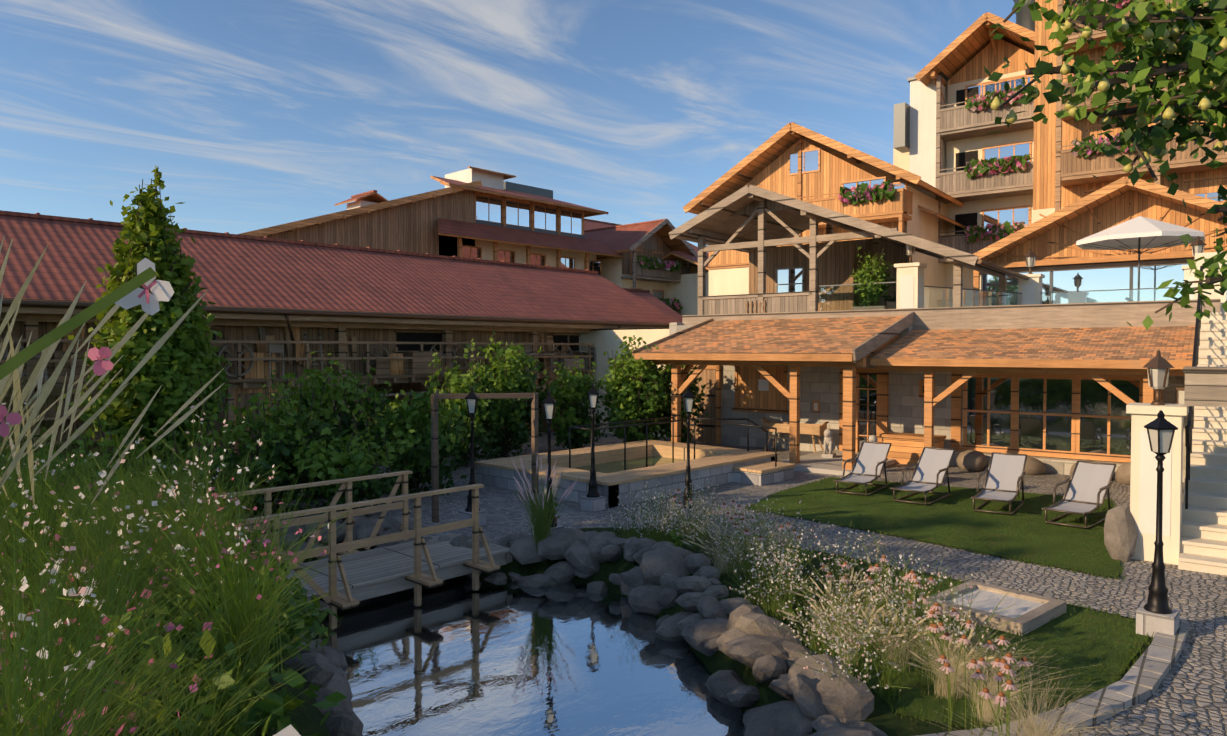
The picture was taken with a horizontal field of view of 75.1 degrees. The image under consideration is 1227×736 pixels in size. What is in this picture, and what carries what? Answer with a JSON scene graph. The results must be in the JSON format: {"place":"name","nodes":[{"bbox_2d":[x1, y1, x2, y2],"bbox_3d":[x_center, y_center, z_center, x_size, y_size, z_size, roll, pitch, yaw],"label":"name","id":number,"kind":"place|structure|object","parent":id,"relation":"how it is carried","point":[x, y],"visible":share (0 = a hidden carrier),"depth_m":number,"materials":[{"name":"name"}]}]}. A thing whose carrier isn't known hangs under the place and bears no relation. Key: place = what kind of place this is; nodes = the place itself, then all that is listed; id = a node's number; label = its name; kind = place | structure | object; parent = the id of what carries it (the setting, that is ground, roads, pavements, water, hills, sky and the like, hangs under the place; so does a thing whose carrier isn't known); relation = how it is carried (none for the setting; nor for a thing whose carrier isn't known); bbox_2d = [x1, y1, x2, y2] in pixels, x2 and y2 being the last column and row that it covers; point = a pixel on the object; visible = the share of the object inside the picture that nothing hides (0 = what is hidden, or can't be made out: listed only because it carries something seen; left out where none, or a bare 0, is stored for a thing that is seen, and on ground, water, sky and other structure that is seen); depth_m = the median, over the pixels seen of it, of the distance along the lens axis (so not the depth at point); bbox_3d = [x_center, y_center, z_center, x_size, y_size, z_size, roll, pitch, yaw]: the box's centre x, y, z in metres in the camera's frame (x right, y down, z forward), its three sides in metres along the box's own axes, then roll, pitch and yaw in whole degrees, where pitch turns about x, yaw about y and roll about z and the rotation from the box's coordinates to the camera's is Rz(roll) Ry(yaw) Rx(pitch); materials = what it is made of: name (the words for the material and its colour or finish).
{"place":"outdoors","nodes":[
{"label":"outdoors","id":0,"kind":"place"},
{"bbox_2d":[0,258,300,735],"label":"flowers","id":1,"kind":"object","parent":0,"point":[129,294],"visible":1,"depth_m":0.85,"materials":[{"name":"pink plant"}]},
{"bbox_2d":[0,0,1015,252],"label":"sky","id":2,"kind":"structure","parent":0,"point":[252,115],"materials":[{"name":"blue"}]},
{"bbox_2d":[311,576,745,735],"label":"pond water","id":3,"kind":"structure","parent":0,"point":[457,656],"depth_m":8.62,"materials":[{"name":"blue liquid"}]},
{"bbox_2d":[425,324,708,467],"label":"climbing shrubs","id":4,"kind":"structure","parent":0,"point":[499,413],"depth_m":22.42,"materials":[{"name":"green plant"}]},
{"bbox_2d":[63,489,1153,735],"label":"terrain","id":5,"kind":"structure","parent":0,"point":[883,717],"depth_m":9.03,"materials":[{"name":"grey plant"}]},
{"bbox_2d":[55,166,231,474],"bbox_3d":[-8.794,-0.327,15.159,2.863,7.089,2.787,1,2,43],"label":"columnar tree","id":6,"kind":"object","parent":5,"relation":"on","point":[172,365],"depth_m":14.75,"materials":[{"name":"green plant"}]},
{"bbox_2d":[0,236,363,735],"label":"mound plants","id":7,"kind":"object","parent":5,"relation":"on","point":[107,602],"visible":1,"depth_m":3.46,"materials":[{"name":"green plant"}]},
{"bbox_2d":[0,351,474,519],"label":"bushes","id":8,"kind":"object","parent":5,"relation":"on","point":[327,466],"depth_m":14.65,"materials":[{"name":"green plant"}]},
{"bbox_2d":[192,470,511,628],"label":"bridge","id":9,"kind":"structure","parent":5,"relation":"on","point":[417,563],"depth_m":10.92,"materials":[{"name":"brown wood"}]},
{"bbox_2d":[253,515,886,735],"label":"rocks","id":10,"kind":"object","parent":5,"relation":"on","point":[657,581],"visible":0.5,"depth_m":8.61,"materials":[{"name":"grey stone"}]},
{"bbox_2d":[601,245,895,441],"bbox_3d":[4.037,-0.511,24.628,3.460,6.591,9.157,7,7,79],"label":"shrub","id":11,"kind":"object","parent":5,"relation":"on","point":[626,399],"depth_m":23.29,"materials":[{"name":"green plant"}]},
{"bbox_2d":[227,432,1226,735],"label":"paving","id":12,"kind":"structure","parent":0,"point":[1177,682],"depth_m":10.99,"materials":[{"name":"stone"}]},
{"bbox_2d":[0,210,681,484],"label":"building","id":13,"kind":"structure","parent":12,"relation":"on","point":[398,319],"depth_m":23.25,"materials":[{"name":"red tile"}]},
{"bbox_2d":[431,393,538,522],"bbox_3d":[-2.308,1.605,14.383,1.906,2.295,0.126,0,1,-10],"label":"wood frame","id":14,"kind":"object","parent":12,"relation":"on","point":[435,445],"visible":0.81,"depth_m":14.24,"materials":[{"name":"brown wood"}]},
{"bbox_2d":[474,417,795,507],"bbox_3d":[0.925,1.974,19.042,5.040,1.342,6.710,1,2,43],"label":"outdoor pool","id":15,"kind":"structure","parent":12,"relation":"on","point":[631,465],"depth_m":18.26,"materials":[{"name":"stone"}]},
{"bbox_2d":[459,384,1179,637],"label":"lamp posts","id":16,"kind":"object","parent":12,"relation":"on","point":[1155,613],"visible":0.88,"depth_m":8.63,"materials":[{"name":"metal"}]},
{"bbox_2d":[512,456,1149,735],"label":"bed plants","id":17,"kind":"object","parent":12,"relation":"on","point":[755,547],"depth_m":8.03,"materials":[{"name":"green plant"}]},
{"bbox_2d":[607,476,1153,728],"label":"lawn edge grass","id":18,"kind":"structure","parent":12,"relation":"on","point":[1079,637],"depth_m":10.86,"materials":[{"name":"green plant"}]},
{"bbox_2d":[632,312,1194,484],"bbox_3d":[8.270,0.477,23.415,14.650,4.377,10.137,1,2,38],"label":"veranda","id":19,"kind":"object","parent":12,"relation":"on","point":[832,394],"visible":0.67,"depth_m":20.77,"materials":[{"name":"wood"}]},
{"bbox_2d":[833,441,1115,528],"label":"lounge chairs","id":20,"kind":"object","parent":12,"relation":"on","point":[1087,489],"visible":0.98,"depth_m":15.85,"materials":[{"name":"grey fabric"}]},
{"bbox_2d":[923,580,1066,635],"bbox_3d":[4.473,2.798,9.367,1.200,0.140,1.130,-1,2,-40],"label":"stone basin","id":21,"kind":"object","parent":12,"relation":"on","point":[1034,611],"visible":0.69,"depth_m":9.25,"materials":[{"name":"grey stone"}]},
{"bbox_2d":[1104,251,1226,575],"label":"stairs","id":22,"kind":"structure","parent":12,"relation":"on","point":[1194,533],"depth_m":11.65,"materials":[{"name":"stone"}]},
{"bbox_2d":[984,0,1226,329],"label":"pear tree","id":23,"kind":"object","parent":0,"point":[1195,42],"depth_m":4.40,"materials":[{"name":"green plant"}]},
{"label":"ground","id":24,"kind":"structure","parent":0,"visible":0},
{"bbox_2d":[237,166,623,275],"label":"building","id":25,"kind":"structure","parent":24,"relation":"on","point":[476,213],"depth_m":47.73,"materials":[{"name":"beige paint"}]},
{"bbox_2d":[584,218,708,321],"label":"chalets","id":26,"kind":"object","parent":24,"relation":"on","point":[656,266],"visible":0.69,"depth_m":57.81,"materials":[{"name":"beige paint"}]},
{"bbox_2d":[541,234,1226,437],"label":"terrace block","id":27,"kind":"structure","parent":24,"relation":"on","point":[1030,310],"depth_m":22.91,"materials":[{"name":"beige paint"}]},
{"bbox_2d":[683,122,965,307],"bbox_3d":[13.351,-6.527,43.133,11.583,9.530,18.660,1,2,38],"label":"chalet","id":28,"kind":"object","parent":27,"relation":"on","point":[796,161],"visible":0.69,"depth_m":36.65,"materials":[{"name":"brown wood"}]},
{"bbox_2d":[669,185,1028,314],"bbox_3d":[7.857,-3.567,26.857,9.980,4.600,6.645,1,2,38],"label":"loggia","id":29,"kind":"object","parent":27,"relation":"on","point":[758,224],"visible":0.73,"depth_m":26.93,"materials":[{"name":"brown wood"}]},
{"bbox_2d":[885,297,1132,308],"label":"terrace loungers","id":30,"kind":"object","parent":27,"relation":"on","point":[887,302],"depth_m":27.31,"materials":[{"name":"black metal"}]},
{"bbox_2d":[893,0,1226,306],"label":"hotel","id":31,"kind":"structure","parent":27,"relation":"on","point":[1023,171],"depth_m":36.48,"materials":[{"name":"beige paint"}]},
{"bbox_2d":[973,176,1226,305],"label":"gabled building","id":32,"kind":"structure","parent":27,"relation":"on","point":[1123,233],"depth_m":29.28,"materials":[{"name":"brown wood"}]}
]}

